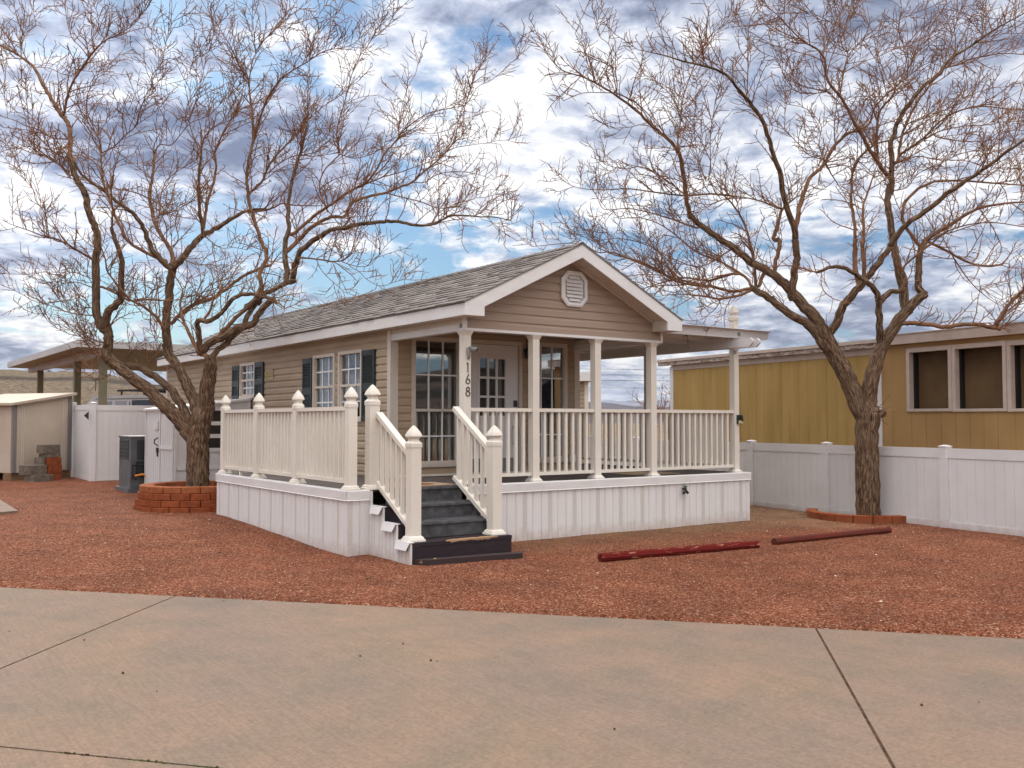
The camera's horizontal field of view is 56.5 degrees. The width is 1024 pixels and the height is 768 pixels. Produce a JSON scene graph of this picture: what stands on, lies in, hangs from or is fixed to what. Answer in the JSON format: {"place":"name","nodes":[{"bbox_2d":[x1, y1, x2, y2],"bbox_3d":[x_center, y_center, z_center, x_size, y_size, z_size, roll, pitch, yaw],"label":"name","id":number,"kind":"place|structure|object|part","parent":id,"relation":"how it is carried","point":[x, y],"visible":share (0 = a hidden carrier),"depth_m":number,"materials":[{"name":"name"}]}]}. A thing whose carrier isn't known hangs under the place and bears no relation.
{"place":"outdoors","nodes":[
{"label":"outdoors","id":0,"kind":"place"},
{"bbox_2d":[0,369,165,404],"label":"desert hill","id":1,"kind":"structure","parent":0,"point":[17,381],"depth_m":225.48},
{"bbox_2d":[0,423,1023,638],"bbox_3d":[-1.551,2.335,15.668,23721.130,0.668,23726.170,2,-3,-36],"label":"ground","id":2,"kind":"structure","parent":0,"point":[21,493],"depth_m":10.09,"materials":[{"name":"red gravel"}]},
{"bbox_2d":[0,500,17,513],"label":"stepping slab","id":3,"kind":"structure","parent":2,"relation":"on","point":[5,508],"depth_m":15.28,"materials":[{"name":"concrete"}]},
{"bbox_2d":[0,393,76,480],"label":"storage shed","id":4,"kind":"structure","parent":2,"relation":"on","point":[29,422],"depth_m":22.98,"materials":[{"name":"grey"}]},
{"bbox_2d":[24,474,53,481],"bbox_3d":[-11.005,2.207,22.171,0.350,0.198,0.520,-1,-2,24],"label":"cinder block","id":5,"kind":"object","parent":2,"relation":"on","point":[40,478],"depth_m":22.00,"materials":[{"name":"grey concrete"}]},
{"bbox_2d":[19,465,46,474],"bbox_3d":[-11.142,1.996,22.169,0.350,0.216,0.470,-1,-2,24],"label":"cinder block","id":6,"kind":"object","parent":5,"relation":"on","point":[32,469],"depth_m":22.00,"materials":[{"name":"grey concrete"}]},
{"bbox_2d":[34,458,44,464],"bbox_3d":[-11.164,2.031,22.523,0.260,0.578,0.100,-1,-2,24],"label":"cinder block","id":7,"kind":"object","parent":6,"relation":"on","point":[39,461],"depth_m":22.48,"materials":[{"name":"grey concrete"}]},
{"bbox_2d":[51,473,60,479],"bbox_3d":[-11.009,2.226,22.741,0.240,0.185,0.400,-1,-2,24],"label":"retaining block","id":8,"kind":"object","parent":2,"relation":"on","point":[57,476],"depth_m":22.78,"materials":[{"name":"brick"}]},
{"bbox_2d":[47,465,61,473],"bbox_3d":[-10.995,2.037,22.781,0.240,0.185,0.390,-1,-2,24],"label":"retaining block","id":9,"kind":"object","parent":8,"relation":"on","point":[54,469],"depth_m":22.71,"materials":[{"name":"brick"}]},
{"bbox_2d":[45,457,60,465],"bbox_3d":[-11.009,1.846,22.756,0.240,0.185,0.400,-1,-2,24],"label":"retaining block","id":10,"kind":"object","parent":9,"relation":"on","point":[49,461],"depth_m":22.68,"materials":[{"name":"orange brick"}]},
{"bbox_2d":[39,453,51,457],"bbox_3d":[-11.087,1.701,22.660,0.220,0.088,0.210,-1,-2,24],"label":"cinder block","id":11,"kind":"object","parent":10,"relation":"on","point":[46,455],"depth_m":22.58,"materials":[{"name":"grey concrete"}]},
{"bbox_2d":[47,453,60,456],"bbox_3d":[-10.995,1.706,22.865,0.220,0.093,0.220,-1,-2,24],"label":"cinder block","id":12,"kind":"object","parent":10,"relation":"on","point":[56,454],"depth_m":22.80,"materials":[{"name":"grey concrete"}]},
{"bbox_2d":[36,444,59,453],"bbox_3d":[-11.062,1.550,22.747,0.240,0.200,0.480,-1,-2,24],"label":"cinder block","id":13,"kind":"object","parent":12,"relation":"on","point":[53,448],"depth_m":22.61,"materials":[{"name":"grey concrete"}]},
{"bbox_2d":[7,340,213,404],"bbox_3d":[-11.571,0.950,32.222,8.232,3.655,12.060,2,-3,-36],"label":"carport","id":14,"kind":"object","parent":2,"relation":"on","point":[60,356],"visible":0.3,"depth_m":28.47,"materials":[{"name":"metal"}]},
{"bbox_2d":[71,402,155,480],"bbox_3d":[-9.842,1.438,23.551,1.820,2.002,2.286,2,-3,-36],"label":"privacy fence","id":15,"kind":"object","parent":2,"relation":"on","point":[97,430],"visible":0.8,"depth_m":22.62,"materials":[{"name":"white plastic"}]},
{"bbox_2d":[87,388,165,405],"bbox_3d":[-11.369,1.399,29.172,5.288,2.400,1.820,-1,-3,30],"label":"white van","id":16,"kind":"object","parent":2,"relation":"on","point":[122,399],"visible":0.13,"depth_m":28.22,"materials":[{"name":"white paint"}]},
{"bbox_3d":[-11.878,0.780,28.454,1.100,0.540,0.010,-1,-3,30],"label":"side window","id":17,"kind":"part","parent":16,"relation":"part of","materials":[{"name":"grey glass"}]},
{"bbox_3d":[-9.907,0.740,27.675,2.436,0.560,1.112,0,-2,-8],"label":"side window","id":18,"kind":"part","parent":16,"relation":"part of","materials":[{"name":"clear glass"}]},
{"bbox_2d":[115,435,145,492],"bbox_3d":[-7.481,1.638,19.655,1.060,1.140,1.142,2,-3,-36],"label":"air conditioner","id":19,"kind":"object","parent":2,"relation":"on","point":[131,462],"visible":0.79,"depth_m":19.15,"materials":[{"name":"grey metal"}]},
{"bbox_2d":[133,480,216,512],"bbox_3d":[-5.329,1.902,16.137,2.007,0.427,2.010,2,-3,-36],"label":"tree planter","id":20,"kind":"object","parent":2,"relation":"on","point":[171,497],"visible":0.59,"depth_m":15.27,"materials":[{"name":"brick"}]},
{"bbox_2d":[0,0,535,486],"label":"bare tree","id":21,"kind":"object","parent":20,"relation":"in","point":[194,428],"visible":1,"depth_m":16.42,"materials":[{"name":"brown plant"}]},
{"bbox_2d":[143,398,251,483],"bbox_3d":[-6.233,1.249,18.744,1.557,1.926,1.980,2,-3,-36],"label":"lean to shed","id":22,"kind":"object","parent":2,"relation":"on","point":[165,451],"visible":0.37,"depth_m":18.06,"materials":[{"name":"white plastic"}]},
{"bbox_2d":[189,410,220,451],"bbox_3d":[-5.753,0.867,17.919,0.636,0.815,0.021,2,-3,-36],"label":"window frame","id":23,"kind":"structure","parent":22,"relation":"in","point":[213,422],"depth_m":18.01,"materials":[{"name":"white metal"}]},
{"bbox_2d":[191,411,220,447],"bbox_3d":[-5.748,0.860,17.933,0.580,0.720,0.005,2,-3,-36],"label":"window pane","id":24,"kind":"structure","parent":22,"relation":"in","point":[215,429],"depth_m":18.03,"materials":[{"name":"black glass"}]},
{"bbox_2d":[156,242,683,504],"bbox_3d":[-3.090,0.217,18.697,3.907,3.904,13.979,2,-3,-36],"label":"mobile home","id":25,"kind":"object","parent":2,"relation":"on","point":[531,326],"visible":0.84,"depth_m":14.45,"materials":[{"name":"beige wood"}]},
{"bbox_2d":[239,362,254,398],"bbox_3d":[-5.169,-0.065,18.671,0.075,0.695,0.820,2,-3,-36],"label":"window","id":26,"kind":"structure","parent":25,"relation":"in","point":[246,375],"depth_m":18.76,"materials":[{"name":"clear glass"}]},
{"bbox_2d":[312,353,335,406],"bbox_3d":[-3.106,0.066,15.779,0.075,1.111,0.853,2,-3,-36],"label":"window","id":27,"kind":"structure","parent":25,"relation":"in","point":[323,366],"depth_m":15.87,"materials":[{"name":"white glass"}]},
{"bbox_2d":[337,349,362,421],"bbox_3d":[-2.534,0.032,14.980,0.075,1.116,0.840,2,-3,-36],"label":"window","id":28,"kind":"structure","parent":25,"relation":"in","point":[349,362],"depth_m":15.08,"materials":[{"name":"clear glass"}]},
{"bbox_2d":[411,337,458,466],"bbox_3d":[-1.289,0.278,14.560,0.865,1.950,0.595,2,-3,-36],"label":"glass door","id":29,"kind":"structure","parent":25,"relation":"in","point":[435,360],"depth_m":14.59,"materials":[{"name":"white glass"}]},
{"bbox_2d":[466,346,477,358],"bbox_3d":[-0.513,-0.406,12.328,0.161,0.176,0.067,-1,-2,26],"label":"security camera","id":30,"kind":"object","parent":25,"relation":"attached to","point":[470,349],"visible":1,"depth_m":12.32,"materials":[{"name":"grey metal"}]},
{"bbox_2d":[471,344,517,472],"bbox_3d":[-0.394,0.386,15.150,0.910,2.050,0.571,2,-3,-36],"label":"door","id":31,"kind":"structure","parent":25,"relation":"in","point":[494,368],"depth_m":15.02,"materials":[{"name":"white glass"}]},
{"bbox_2d":[527,342,567,462],"bbox_3d":[0.427,0.313,15.787,0.805,1.955,0.595,2,-3,-36],"label":"window","id":32,"kind":"structure","parent":25,"relation":"in","point":[553,357],"depth_m":15.81,"materials":[{"name":"white glass"}]},
{"bbox_2d":[369,406,511,564],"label":"porch steps","id":33,"kind":"structure","parent":2,"relation":"on","point":[423,515],"depth_m":11.25,"materials":[{"name":"wood"}]},
{"bbox_2d":[414,551,522,565],"bbox_3d":[-0.450,1.985,10.799,1.360,0.075,0.138,1,-3,-29],"label":"timber board","id":34,"kind":"object","parent":2,"relation":"on","point":[469,558],"visible":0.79,"depth_m":10.72,"materials":[{"name":"grey wood"}]},
{"bbox_2d":[215,384,750,556],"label":"porch deck","id":35,"kind":"structure","parent":2,"relation":"on","point":[292,483],"depth_m":13.32,"materials":[{"name":"white wood"}]},
{"bbox_2d":[384,482,454,487],"bbox_3d":[-1.249,1.288,12.208,0.860,0.016,0.560,2,-3,-36],"label":"doormat","id":36,"kind":"object","parent":35,"relation":"on","point":[431,484],"visible":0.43,"depth_m":12.14,"materials":[{"name":"beige fabric"}]},
{"bbox_2d":[611,472,679,475],"bbox_3d":[2.085,1.393,14.850,0.900,0.011,0.600,2,-3,-36],"label":"floor mat","id":37,"kind":"object","parent":35,"relation":"on","point":[639,473],"visible":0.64,"depth_m":14.73,"materials":[{"name":"red fabric"}]},
{"bbox_2d":[580,305,771,471],"bbox_3d":[1.868,0.135,17.081,2.336,2.698,5.700,2,-3,-36],"label":"pergola","id":38,"kind":"object","parent":35,"relation":"on","point":[714,339],"visible":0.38,"depth_m":15.40,"materials":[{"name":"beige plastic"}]},
{"bbox_2d":[737,415,742,423],"bbox_3d":[3.642,0.567,15.366,0.115,0.155,0.135,2,-3,-36],"label":"solar lamp","id":39,"kind":"object","parent":38,"relation":"attached to","point":[739,419],"visible":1,"depth_m":15.30,"materials":[{"name":"black plastic"}]},
{"bbox_2d":[682,486,688,493],"bbox_3d":[2.600,1.595,14.355,0.122,0.128,0.090,2,-3,-36],"label":"garden faucet","id":40,"kind":"object","parent":35,"relation":"attached to","point":[685,490],"visible":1,"depth_m":14.33,"materials":[{"name":"black metal"}]},
{"bbox_2d":[0,587,1023,767],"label":"concrete apron","id":41,"kind":"object","parent":2,"relation":"on","point":[238,683],"visible":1,"depth_m":5.63,"materials":[{"name":"beige concrete"}]},
{"bbox_2d":[56,752,218,767],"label":"joint moss","id":42,"kind":"object","parent":41,"relation":"on","point":[86,754],"visible":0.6,"depth_m":4.48,"materials":[{"name":"green plant"}]},
{"bbox_2d":[815,629,894,767],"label":"joint filler","id":43,"kind":"object","parent":41,"relation":"on","point":[870,726],"visible":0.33,"depth_m":5.34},
{"bbox_2d":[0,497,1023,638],"bbox_3d":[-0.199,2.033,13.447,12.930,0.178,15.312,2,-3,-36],"label":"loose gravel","id":44,"kind":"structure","parent":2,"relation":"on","point":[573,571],"depth_m":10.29,"materials":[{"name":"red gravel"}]},
{"bbox_2d":[627,377,669,439],"bbox_3d":[5.990,1.334,36.154,3.132,3.393,3.454,2,-3,-36],"label":"distant bare tree","id":45,"kind":"object","parent":2,"relation":"on","point":[657,402],"visible":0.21,"depth_m":35.97,"materials":[{"name":"brown plant"}]},
{"bbox_2d":[597,540,759,561],"bbox_3d":[2.038,1.989,11.367,2.413,0.115,0.109,1,-3,-30],"label":"landscape timber","id":46,"kind":"object","parent":2,"relation":"on","point":[638,554],"visible":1,"depth_m":11.27,"materials":[{"name":"red wood"}]},
{"bbox_2d":[512,0,1023,515],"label":"bare tree","id":47,"kind":"object","parent":2,"relation":"on","point":[868,414],"visible":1,"depth_m":15.38,"materials":[{"name":"brown plant"}]},
{"bbox_2d":[589,436,1023,536],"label":"vinyl fence","id":48,"kind":"object","parent":2,"relation":"on","point":[949,486],"visible":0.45,"depth_m":14.86,"materials":[{"name":"white plastic"}]},
{"bbox_2d":[771,527,891,544],"bbox_3d":[4.370,2.053,12.910,2.432,0.102,0.098,2,-3,-34],"label":"landscape timber","id":49,"kind":"object","parent":2,"relation":"on","point":[817,537],"visible":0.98,"depth_m":12.80,"materials":[{"name":"red wood"}]},
{"bbox_2d":[657,321,1023,450],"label":"mustard trailer","id":50,"kind":"object","parent":2,"relation":"on","point":[959,388],"visible":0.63,"depth_m":16.88,"materials":[{"name":"yellow metal"}]},
{"bbox_3d":[7.188,-0.083,16.289,0.215,1.102,0.911,1,-3,-27],"label":"window frame","id":51,"kind":"part","parent":50,"relation":"part of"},
{"bbox_3d":[7.623,-0.111,15.438,0.215,1.111,0.987,1,-3,-27],"label":"window frame","id":52,"kind":"part","parent":50,"relation":"part of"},
{"bbox_3d":[8.085,-0.139,14.533,0.215,1.110,1.025,1,-3,-27],"label":"window frame","id":53,"kind":"part","parent":50,"relation":"part of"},
{"bbox_2d":[806,508,906,523],"bbox_3d":[5.396,2.148,15.372,0.775,0.145,1.754,2,-3,-36],"label":"tree edging","id":54,"kind":"object","parent":2,"relation":"on","point":[814,513],"visible":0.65,"depth_m":14.92,"materials":[{"name":"brick"}]},
{"bbox_2d":[0,0,1023,400],"label":"sky","id":55,"kind":"structure","parent":0,"point":[450,26],"materials":[{"name":"blue"}]},
{"bbox_2d":[580,372,589,462],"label":"neighbour house","id":56,"kind":"structure","parent":0,"point":[584,379],"depth_m":26.98,"materials":[{"name":"beige"}]},
{"bbox_2d":[588,402,668,422],"bbox_3d":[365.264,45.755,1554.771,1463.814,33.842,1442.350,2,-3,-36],"label":"mesa","id":57,"kind":"structure","parent":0,"point":[610,406],"depth_m":1385.95,"materials":[{"name":"beige stone"}]},
{"bbox_2d":[588,400,669,406],"bbox_3d":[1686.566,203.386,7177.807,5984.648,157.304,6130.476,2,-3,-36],"label":"mountain","id":58,"kind":"structure","parent":0,"point":[631,403],"depth_m":6655.34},
{"bbox_2d":[601,380,669,380],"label":"power line","id":59,"kind":"object","parent":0,"point":[632,380],"visible":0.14,"depth_m":68.95,"materials":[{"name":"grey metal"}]}
]}

